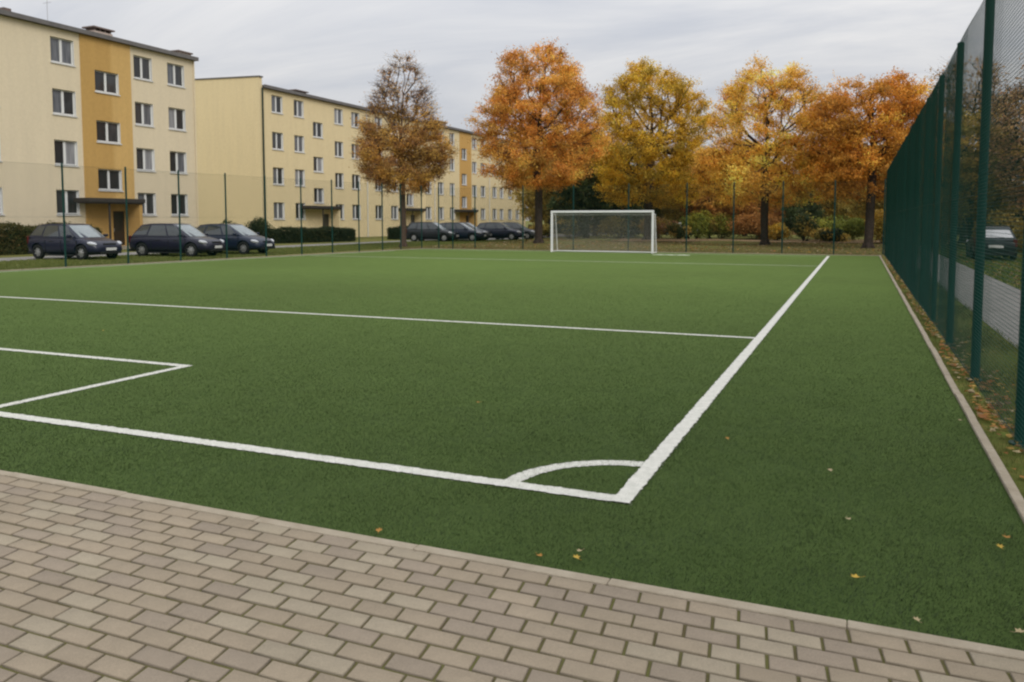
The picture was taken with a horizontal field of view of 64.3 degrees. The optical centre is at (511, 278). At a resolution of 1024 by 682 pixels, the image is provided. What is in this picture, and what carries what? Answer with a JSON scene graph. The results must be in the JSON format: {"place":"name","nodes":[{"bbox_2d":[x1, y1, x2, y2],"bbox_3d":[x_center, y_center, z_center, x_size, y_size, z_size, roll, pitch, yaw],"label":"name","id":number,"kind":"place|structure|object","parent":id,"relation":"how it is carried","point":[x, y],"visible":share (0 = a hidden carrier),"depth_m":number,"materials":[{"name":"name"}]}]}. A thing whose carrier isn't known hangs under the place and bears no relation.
{"place":"outdoors","nodes":[
{"label":"outdoors","id":0,"kind":"place"},
{"bbox_2d":[0,2,198,249],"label":"apartment building","id":1,"kind":"structure","parent":0,"point":[93,96],"depth_m":45.54,"materials":[{"name":"beige paint"}]},
{"bbox_2d":[50,37,75,66],"bbox_3d":[-24.178,-12.162,43.760,0.245,1.400,1.500,2,4,23],"label":"window","id":2,"kind":"structure","parent":1,"relation":"in","point":[62,51],"depth_m":43.87,"materials":[{"name":"grey glass"}]},
{"bbox_2d":[52,89,77,117],"bbox_3d":[-24.178,-9.449,43.956,0.245,1.400,1.500,2,4,23],"label":"window","id":3,"kind":"structure","parent":1,"relation":"in","point":[64,102],"depth_m":44.06,"materials":[{"name":"white plastic"}]},
{"bbox_2d":[54,140,79,166],"bbox_3d":[-24.178,-6.756,44.149,0.245,1.400,1.500,2,4,23],"label":"window","id":4,"kind":"structure","parent":1,"relation":"in","point":[66,152],"depth_m":44.30,"materials":[{"name":"white plastic"}]},
{"bbox_2d":[56,190,81,215],"bbox_3d":[-24.178,-4.103,44.340,0.245,1.400,1.500,2,4,23],"label":"window","id":5,"kind":"structure","parent":1,"relation":"in","point":[68,193],"depth_m":44.51,"materials":[{"name":"white plastic"}]},
{"bbox_2d":[94,70,120,95],"bbox_3d":[-23.064,-11.094,46.337,0.245,1.260,1.700,2,4,23],"label":"window","id":6,"kind":"structure","parent":1,"relation":"in","point":[106,83],"depth_m":46.47,"materials":[{"name":"white plastic"}]},
{"bbox_2d":[96,121,121,144],"bbox_3d":[-23.064,-8.311,46.537,0.245,1.260,1.700,2,4,23],"label":"window","id":7,"kind":"structure","parent":1,"relation":"in","point":[107,132],"depth_m":46.69,"materials":[{"name":"white plastic"}]},
{"bbox_2d":[98,169,123,191],"bbox_3d":[-23.064,-5.608,46.732,0.245,1.260,1.700,2,4,23],"label":"window","id":8,"kind":"structure","parent":1,"relation":"in","point":[104,180],"depth_m":46.80,"materials":[{"name":"glass"}]},
{"bbox_2d":[113,211,124,244],"bbox_3d":[-22.898,-2.841,47.432,0.110,2.120,0.844,2,4,23],"label":"door","id":9,"kind":"structure","parent":1,"relation":"in","point":[118,216],"depth_m":47.47,"materials":[{"name":"brown wood"}]},
{"bbox_2d":[133,55,153,81],"bbox_3d":[-22.083,-12.516,48.676,0.245,1.400,1.450,2,4,23],"label":"window","id":10,"kind":"structure","parent":1,"relation":"in","point":[142,66],"depth_m":48.83,"materials":[{"name":"white plastic"}]},
{"bbox_2d":[135,102,154,127],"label":"window","id":11,"kind":"structure","parent":1,"relation":"in","point":[143,112],"depth_m":48.99,"materials":[{"name":"grey glass"}]},
{"bbox_2d":[136,148,155,171],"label":"window","id":12,"kind":"structure","parent":1,"relation":"in","point":[145,157],"depth_m":49.23,"materials":[{"name":"white plastic"}]},
{"bbox_2d":[138,193,157,215],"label":"window","id":13,"kind":"structure","parent":1,"relation":"in","point":[150,195],"depth_m":49.53,"materials":[{"name":"glass"}]},
{"bbox_2d":[167,63,185,88],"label":"window","id":14,"kind":"structure","parent":1,"relation":"in","point":[175,73],"depth_m":51.19,"materials":[{"name":"white plastic"}]},
{"bbox_2d":[168,108,186,131],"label":"window","id":15,"kind":"structure","parent":1,"relation":"in","point":[177,122],"depth_m":51.37,"materials":[{"name":"white plastic"}]},
{"bbox_2d":[170,151,187,174],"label":"window","id":16,"kind":"structure","parent":1,"relation":"in","point":[178,160],"depth_m":51.60,"materials":[{"name":"white plastic"}]},
{"bbox_2d":[171,194,188,215],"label":"window","id":17,"kind":"structure","parent":1,"relation":"in","point":[185,197],"depth_m":51.85,"materials":[{"name":"white plastic"}]},
{"bbox_2d":[0,233,605,260],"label":"road","id":18,"kind":"structure","parent":0,"point":[45,257],"depth_m":50.63,"materials":[{"name":"grey asphalt"}]},
{"bbox_2d":[129,223,224,256],"bbox_3d":[-15.158,-1.754,37.001,4.216,1.488,1.990,1,4,15],"label":"parked car","id":19,"kind":"object","parent":18,"relation":"on","point":[145,241],"visible":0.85,"depth_m":36.36,"materials":[{"name":"blue paint"}]},
{"bbox_2d":[406,222,459,241],"bbox_3d":[-5.998,-3.539,61.806,3.966,1.488,1.990,1,4,15],"label":"parked car","id":20,"kind":"object","parent":18,"relation":"on","point":[427,230],"visible":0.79,"depth_m":61.15,"materials":[{"name":"black paint"}]},
{"bbox_2d":[440,222,486,240],"bbox_3d":[-4.028,-3.585,62.730,4.086,1.448,1.990,1,4,13],"label":"parked car","id":21,"kind":"object","parent":18,"relation":"on","point":[468,232],"visible":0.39,"depth_m":61.93,"materials":[{"name":"black paint"}]},
{"bbox_2d":[454,222,491,239],"bbox_3d":[-3.667,-3.773,65.335,4.086,1.448,1.990,1,4,11],"label":"parked car","id":22,"kind":"object","parent":18,"relation":"on","point":[486,231],"visible":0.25,"depth_m":64.67,"materials":[{"name":"paint"}]},
{"bbox_2d":[195,75,525,236],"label":"apartment building","id":23,"kind":"structure","parent":0,"point":[252,127],"depth_m":69.11,"materials":[{"name":"beige paint"}]},
{"bbox_2d":[271,95,283,114],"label":"window","id":24,"kind":"structure","parent":23,"relation":"in","point":[277,107],"depth_m":66.08,"materials":[{"name":"white plastic"}]},
{"bbox_2d":[272,132,283,150],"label":"window","id":25,"kind":"structure","parent":23,"relation":"in","point":[277,138],"depth_m":66.31,"materials":[{"name":"white plastic"}]},
{"bbox_2d":[273,167,284,185],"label":"window","id":26,"kind":"structure","parent":23,"relation":"in","point":[278,173],"depth_m":66.53,"materials":[{"name":"white plastic"}]},
{"bbox_2d":[274,202,284,219],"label":"window","id":27,"kind":"structure","parent":23,"relation":"in","point":[276,205],"depth_m":66.75,"materials":[{"name":"white plastic"}]},
{"bbox_2d":[294,135,303,152],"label":"window","id":28,"kind":"structure","parent":23,"relation":"in","point":[298,140],"depth_m":68.86,"materials":[{"name":"white plastic"}]},
{"bbox_2d":[294,100,304,118],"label":"window","id":29,"kind":"structure","parent":23,"relation":"in","point":[298,105],"depth_m":68.66,"materials":[{"name":"white plastic"}]},
{"bbox_2d":[295,169,305,186],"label":"window","id":30,"kind":"structure","parent":23,"relation":"in","point":[299,174],"depth_m":69.05,"materials":[{"name":"white plastic"}]},
{"bbox_2d":[296,203,305,219],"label":"window","id":31,"kind":"structure","parent":23,"relation":"in","point":[297,206],"depth_m":69.10,"materials":[{"name":"white plastic"}]},
{"bbox_2d":[313,157,323,172],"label":"window","id":32,"kind":"structure","parent":23,"relation":"in","point":[318,162],"depth_m":71.38,"materials":[{"name":"white plastic"}]},
{"bbox_2d":[313,122,323,138],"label":"window","id":33,"kind":"structure","parent":23,"relation":"in","point":[317,127],"depth_m":71.17,"materials":[{"name":"white plastic"}]},
{"bbox_2d":[314,188,324,203],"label":"window","id":34,"kind":"structure","parent":23,"relation":"in","point":[321,194],"depth_m":71.54,"materials":[{"name":"white plastic"}]},
{"bbox_2d":[334,108,343,125],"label":"window","id":35,"kind":"structure","parent":23,"relation":"in","point":[338,114],"depth_m":73.92,"materials":[{"name":"white plastic"}]},
{"bbox_2d":[335,173,343,188],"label":"window","id":36,"kind":"structure","parent":23,"relation":"in","point":[339,177],"depth_m":74.33,"materials":[{"name":"white plastic"}]},
{"bbox_2d":[335,141,343,157],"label":"window","id":37,"kind":"structure","parent":23,"relation":"in","point":[338,145],"depth_m":74.12,"materials":[{"name":"white plastic"}]},
{"bbox_2d":[351,112,359,127],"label":"window","id":38,"kind":"structure","parent":23,"relation":"in","point":[353,115],"depth_m":76.19,"materials":[{"name":"white plastic"}]},
{"bbox_2d":[352,175,359,189],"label":"window","id":39,"kind":"structure","parent":23,"relation":"in","point":[355,178],"depth_m":76.69,"materials":[{"name":"white plastic"}]},
{"bbox_2d":[352,205,361,219],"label":"window","id":40,"kind":"structure","parent":23,"relation":"in","point":[356,206],"depth_m":76.99,"materials":[{"name":"white plastic"}]},
{"bbox_2d":[0,221,1021,382],"bbox_3d":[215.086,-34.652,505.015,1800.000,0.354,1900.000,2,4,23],"label":"ground","id":41,"kind":"structure","parent":0,"point":[378,239],"depth_m":58.97,"materials":[{"name":"green plant"}]},
{"bbox_2d":[0,220,102,254],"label":"hedge","id":42,"kind":"object","parent":41,"relation":"on","point":[20,238],"visible":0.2,"depth_m":39.02,"materials":[{"name":"green plant"}]},
{"bbox_2d":[27,223,121,259],"bbox_3d":[-18.412,-1.568,34.412,3.966,1.488,1.990,2,4,21],"label":"parked car","id":43,"kind":"object","parent":41,"relation":"on","point":[99,241],"visible":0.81,"depth_m":33.80,"materials":[{"name":"blue paint"}]},
{"bbox_2d":[0,162,421,269],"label":"chain link fence","id":44,"kind":"object","parent":41,"relation":"on","point":[62,181],"visible":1,"depth_m":33.41,"materials":[{"name":"green metal"}]},
{"bbox_2d":[45,248,422,268],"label":"side kerb","id":45,"kind":"structure","parent":41,"relation":"on","point":[217,259],"depth_m":33.29,"materials":[{"name":"concrete"}]},
{"bbox_2d":[196,224,274,253],"bbox_3d":[-13.667,-1.933,39.695,4.266,1.458,1.990,1,4,18],"label":"parked car","id":46,"kind":"object","parent":41,"relation":"on","point":[246,239],"visible":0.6,"depth_m":38.90,"materials":[{"name":"blue paint"}]},
{"bbox_2d":[0,239,508,269],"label":"lawn grass","id":47,"kind":"structure","parent":41,"relation":"on","point":[92,260],"depth_m":36.36,"materials":[{"name":"green plant"}]},
{"bbox_2d":[244,216,274,238],"bbox_3d":[-17.599,-3.381,56.975,1.950,1.951,2.357,2,4,23],"label":"shrub","id":48,"kind":"object","parent":41,"relation":"on","point":[255,230],"visible":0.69,"depth_m":56.56,"materials":[{"name":"green plant"}]},
{"bbox_2d":[268,225,356,243],"bbox_3d":[-14.871,-3.265,60.402,1.662,1.322,7.992,3,5,37],"label":"hedge","id":49,"kind":"object","parent":41,"relation":"on","point":[341,233],"visible":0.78,"depth_m":59.89,"materials":[{"name":"green plant"}]},
{"bbox_2d":[387,225,407,239],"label":"hedge","id":50,"kind":"object","parent":41,"relation":"on","point":[393,237],"visible":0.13,"depth_m":68.70,"materials":[{"name":"green plant"}]},
{"bbox_2d":[348,50,466,246],"bbox_3d":[-6.527,-7.689,48.688,6.913,11.861,6.169,-3,5,-33],"label":"autumn tree","id":51,"kind":"object","parent":41,"relation":"on","point":[372,149],"visible":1,"depth_m":47.60,"materials":[{"name":"brown plant"}]},
{"bbox_2d":[478,222,525,239],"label":"parked car","id":52,"kind":"object","parent":41,"relation":"on","point":[499,230],"visible":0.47,"depth_m":65.36,"materials":[{"name":"black paint"}]},
{"bbox_2d":[0,470,1023,660],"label":"pavement kerb","id":53,"kind":"structure","parent":41,"relation":"on","point":[975,647],"depth_m":3.72,"materials":[{"name":"concrete"}]},
{"bbox_2d":[495,222,534,239],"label":"parked car","id":54,"kind":"object","parent":41,"relation":"on","point":[527,234],"visible":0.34,"depth_m":67.64,"materials":[{"name":"paint"}]},
{"bbox_2d":[461,36,616,242],"bbox_3d":[1.693,-9.248,55.747,10.329,14.010,9.767,-3,5,-34],"label":"autumn tree","id":55,"kind":"object","parent":41,"relation":"on","point":[532,130],"visible":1,"depth_m":53.98,"materials":[{"name":"orange plant"}]},
{"bbox_2d":[509,151,572,236],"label":"woodland tree","id":56,"kind":"object","parent":41,"relation":"on","point":[529,216],"visible":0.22,"depth_m":77.24,"materials":[{"name":"green plant"}]},
{"bbox_2d":[528,223,555,238],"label":"shrub","id":57,"kind":"object","parent":41,"relation":"on","point":[546,232],"visible":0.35,"depth_m":72.36,"materials":[{"name":"green plant"}]},
{"bbox_2d":[547,219,592,238],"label":"shrub","id":58,"kind":"object","parent":41,"relation":"on","point":[577,231],"visible":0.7,"depth_m":69.47,"materials":[{"name":"green plant"}]},
{"bbox_2d":[543,130,628,238],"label":"evergreen tree","id":59,"kind":"object","parent":41,"relation":"on","point":[587,182],"visible":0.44,"depth_m":71.18,"materials":[{"name":"green plant"}]},
{"bbox_2d":[595,215,640,238],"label":"shrub","id":60,"kind":"object","parent":41,"relation":"on","point":[618,224],"visible":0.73,"depth_m":69.93,"materials":[{"name":"green plant"}]},
{"bbox_2d":[591,143,664,236],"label":"evergreen tree","id":61,"kind":"object","parent":41,"relation":"on","point":[637,207],"visible":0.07,"depth_m":72.72,"materials":[{"name":"green plant"}]},
{"bbox_2d":[581,55,717,239],"bbox_3d":[10.596,-9.998,63.269,11.517,14.489,11.967,0,4,-2],"label":"autumn tree","id":62,"kind":"object","parent":41,"relation":"on","point":[648,147],"visible":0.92,"depth_m":61.35,"materials":[{"name":"yellow plant"}]},
{"bbox_2d":[423,248,881,255],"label":"kerb","id":63,"kind":"structure","parent":41,"relation":"on","point":[681,252],"depth_m":39.83,"materials":[{"name":"concrete"}]},
{"bbox_2d":[426,179,885,253],"bbox_3d":[6.123,-3.134,42.156,24.012,3.500,0.121,2,4,23],"label":"chain link fence","id":64,"kind":"object","parent":41,"relation":"on","point":[628,191],"visible":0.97,"depth_m":41.11,"materials":[{"name":"green metal"}]},
{"bbox_2d":[430,237,881,254],"bbox_3d":[12.239,-2.442,55.614,27.105,0.173,30.112,2,4,23],"label":"leaf carpet","id":65,"kind":"object","parent":41,"relation":"on","point":[773,251],"visible":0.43,"depth_m":49.62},
{"bbox_2d":[638,216,676,238],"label":"shrub","id":66,"kind":"object","parent":41,"relation":"on","point":[660,226],"visible":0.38,"depth_m":68.54,"materials":[{"name":"green plant"}]},
{"bbox_2d":[654,163,718,238],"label":"woodland tree","id":67,"kind":"object","parent":41,"relation":"on","point":[673,211],"visible":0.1,"depth_m":72.87,"materials":[{"name":"green plant"}]},
{"bbox_2d":[679,210,715,238],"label":"shrub","id":68,"kind":"object","parent":41,"relation":"on","point":[696,228],"visible":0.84,"depth_m":68.11,"materials":[{"name":"green plant"}]},
{"bbox_2d":[679,165,735,238],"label":"woodland tree","id":69,"kind":"object","parent":41,"relation":"on","point":[708,205],"visible":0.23,"depth_m":69.26,"materials":[{"name":"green plant"}]},
{"bbox_2d":[708,212,736,238],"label":"shrub","id":70,"kind":"object","parent":41,"relation":"on","point":[718,228],"visible":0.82,"depth_m":67.82,"materials":[{"name":"green plant"}]},
{"bbox_2d":[612,239,880,242],"bbox_3d":[18.219,-2.887,62.003,20.353,0.001,8.921,1,4,15],"label":"leaf strip","id":71,"kind":"object","parent":41,"relation":"on","point":[798,240],"visible":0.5,"depth_m":61.60,"materials":[{"name":"plant"}]},
{"bbox_2d":[664,222,690,238],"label":"shrub","id":72,"kind":"object","parent":71,"relation":"on","point":[678,231],"visible":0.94,"depth_m":66.40,"materials":[{"name":"green plant"}]},
{"bbox_2d":[791,210,819,240],"bbox_3d":[21.332,-3.786,59.316,2.064,2.424,2.005,2,4,23],"label":"shrub","id":73,"kind":"object","parent":71,"relation":"on","point":[800,227],"visible":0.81,"depth_m":58.94,"materials":[{"name":"green plant"}]},
{"bbox_2d":[809,227,851,242],"bbox_3d":[22.617,-3.053,57.998,2.868,1.189,1.816,2,4,23],"label":"shrub","id":74,"kind":"object","parent":71,"relation":"on","point":[829,236],"visible":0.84,"depth_m":57.63,"materials":[{"name":"green plant"}]},
{"bbox_2d":[713,137,780,235],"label":"woodland tree","id":75,"kind":"object","parent":41,"relation":"on","point":[753,175],"visible":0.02,"depth_m":75.99,"materials":[{"name":"orange plant"}]},
{"bbox_2d":[726,212,781,239],"bbox_3d":[19.230,-4.119,64.579,4.541,2.339,3.056,2,4,23],"label":"shrub","id":76,"kind":"object","parent":41,"relation":"on","point":[750,221],"visible":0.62,"depth_m":63.93,"materials":[{"name":"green plant"}]},
{"bbox_2d":[728,162,791,236],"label":"woodland tree","id":77,"kind":"object","parent":41,"relation":"on","point":[750,209],"visible":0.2,"depth_m":66.17,"materials":[{"name":"green plant"}]},
{"bbox_2d":[688,51,832,244],"bbox_3d":[16.504,-8.226,52.426,10.389,12.435,11.661,2,5,31],"label":"autumn tree","id":78,"kind":"object","parent":41,"relation":"on","point":[782,145],"visible":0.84,"depth_m":50.80,"materials":[{"name":"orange plant"}]},
{"bbox_2d":[528,138,1023,234],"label":"wood","id":79,"kind":"object","parent":41,"relation":"on","point":[661,216],"visible":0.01,"depth_m":94.55,"materials":[{"name":"brown plant"}]},
{"bbox_2d":[768,222,793,240],"bbox_3d":[19.999,-3.488,61.472,2.502,1.529,2.120,2,4,23],"label":"shrub","id":80,"kind":"object","parent":41,"relation":"on","point":[772,230],"visible":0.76,"depth_m":60.92,"materials":[{"name":"yellow plant"}]},
{"bbox_2d":[780,186,826,239],"bbox_3d":[22.797,-5.241,63.802,3.862,4.777,3.740,-2,5,-30],"label":"evergreen tree","id":81,"kind":"object","parent":41,"relation":"on","point":[814,211],"visible":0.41,"depth_m":63.29,"materials":[{"name":"green plant"}]},
{"bbox_2d":[789,161,857,223],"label":"woodland tree","id":82,"kind":"object","parent":41,"relation":"on","point":[830,210],"visible":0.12,"depth_m":69.28,"materials":[{"name":"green plant"}]},
{"bbox_2d":[809,215,864,240],"bbox_3d":[23.829,-3.648,59.898,5.156,2.073,2.860,2,4,23],"label":"shrub","id":83,"kind":"object","parent":41,"relation":"on","point":[855,226],"visible":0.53,"depth_m":59.09,"materials":[{"name":"green plant"}]},
{"bbox_2d":[832,142,885,239],"bbox_3d":[28.650,-6.861,63.572,6.717,8.091,6.851,3,5,35],"label":"woodland tree","id":84,"kind":"object","parent":41,"relation":"on","point":[856,207],"visible":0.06,"depth_m":63.17,"materials":[{"name":"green plant"}]},
{"bbox_2d":[796,66,949,248],"bbox_3d":[20.193,-6.701,46.051,8.547,10.308,7.831,-2,5,-26],"label":"autumn tree","id":85,"kind":"object","parent":41,"relation":"on","point":[842,131],"visible":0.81,"depth_m":44.63,"materials":[{"name":"orange plant"}]},
{"bbox_2d":[864,208,885,242],"bbox_3d":[25.632,-3.607,55.744,2.864,2.581,2.724,2,4,23],"label":"shrub","id":86,"kind":"object","parent":41,"relation":"on","point":[879,229],"visible":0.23,"depth_m":55.55,"materials":[{"name":"green plant"}]},
{"bbox_2d":[879,255,1023,522],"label":"pitch kerb","id":87,"kind":"structure","parent":41,"relation":"on","point":[1011,489],"depth_m":6.40,"materials":[{"name":"concrete"}]},
{"bbox_2d":[881,252,1023,497],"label":"verge","id":88,"kind":"structure","parent":41,"relation":"on","point":[1016,479],"depth_m":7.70,"materials":[{"name":"plant"}]},
{"bbox_2d":[882,256,1023,477],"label":"leaf litter","id":89,"kind":"object","parent":88,"relation":"on","point":[985,416],"visible":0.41,"depth_m":7.72,"materials":[{"name":"brown plant"}]},
{"bbox_2d":[884,0,1023,451],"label":"fence","id":90,"kind":"object","parent":88,"relation":"on","point":[907,222],"visible":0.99,"depth_m":9.09,"materials":[{"name":"green metal"}]},
{"bbox_2d":[913,52,1023,242],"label":"woodland tree","id":91,"kind":"object","parent":41,"relation":"on","point":[962,229],"visible":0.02,"depth_m":56.29,"materials":[{"name":"brown plant"}]},
{"bbox_2d":[921,111,1023,244],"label":"woodland tree","id":92,"kind":"object","parent":41,"relation":"on","point":[968,168],"visible":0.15,"depth_m":50.48,"materials":[{"name":"brown plant"}]},
{"bbox_2d":[966,226,1016,259],"bbox_3d":[20.305,-1.531,34.599,1.920,1.388,4.166,2,5,25],"label":"parked car","id":93,"kind":"object","parent":41,"relation":"on","point":[1006,239],"visible":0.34,"depth_m":32.83,"materials":[{"name":"black paint"}]},
{"bbox_2d":[971,58,1023,211],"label":"woodland tree","id":94,"kind":"object","parent":41,"relation":"on","point":[1008,173],"visible":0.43,"depth_m":46.09,"materials":[{"name":"brown plant"}]},
{"bbox_2d":[973,210,1022,246],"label":"shrub","id":95,"kind":"object","parent":41,"relation":"on","point":[1012,224],"visible":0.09,"depth_m":43.18,"materials":[{"name":"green plant"}]},
{"bbox_2d":[0,249,1023,650],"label":"turf","id":96,"kind":"structure","parent":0,"point":[548,269],"depth_m":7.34,"materials":[{"name":"green plastic"}]},
{"bbox_2d":[0,348,191,406],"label":"area line","id":97,"kind":"object","parent":96,"relation":"on","point":[94,385],"visible":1,"depth_m":8.98,"materials":[{"name":"white paint"}]},
{"bbox_2d":[0,411,624,502],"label":"goal line","id":98,"kind":"object","parent":96,"relation":"on","point":[485,480],"visible":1,"depth_m":5.60,"materials":[{"name":"white paint"}]},
{"bbox_2d":[0,296,754,337],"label":"cross line","id":99,"kind":"object","parent":96,"relation":"on","point":[407,318],"visible":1,"depth_m":13.48,"materials":[{"name":"white paint"}]},
{"bbox_2d":[504,460,643,481],"bbox_3d":[0.409,1.257,5.393,1.121,0.020,0.323,-2,4,-22],"label":"corner arc","id":100,"kind":"object","parent":96,"relation":"on","point":[521,476],"visible":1,"depth_m":5.47,"materials":[{"name":"white paint"}]},
{"bbox_2d":[551,210,656,253],"bbox_3d":[4.608,-2.364,41.179,5.400,2.105,0.836,2,5,25],"label":"football goal","id":101,"kind":"object","parent":96,"relation":"on","point":[635,212],"visible":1,"depth_m":41.16,"materials":[{"name":"white metal"}]},
{"bbox_2d":[611,256,829,503],"bbox_3d":[7.461,0.150,20.777,0.160,0.020,34.937,2,4,23],"label":"touchline","id":102,"kind":"object","parent":96,"relation":"on","point":[635,484],"visible":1,"depth_m":6.67,"materials":[{"name":"white paint"}]},
{"bbox_2d":[0,475,1023,681],"bbox_3d":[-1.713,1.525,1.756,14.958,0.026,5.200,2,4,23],"label":"pavement","id":103,"kind":"structure","parent":0,"point":[19,502],"depth_m":3.35,"materials":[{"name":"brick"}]},
{"bbox_2d":[0,0,1023,220],"label":"sky","id":104,"kind":"structure","parent":0,"point":[330,49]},
{"bbox_2d":[393,239,884,255],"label":"grass","id":105,"kind":"structure","parent":0,"point":[750,248],"depth_m":47.60,"materials":[{"name":"green plant"}]},
{"bbox_2d":[919,249,1020,345],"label":"footpath","id":106,"kind":"structure","parent":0,"point":[1006,286],"depth_m":16.50,"materials":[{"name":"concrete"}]},
{"bbox_2d":[939,244,1022,288],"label":"roadside grass","id":107,"kind":"structure","parent":0,"point":[1009,265],"depth_m":29.29,"materials":[{"name":"green plant"}]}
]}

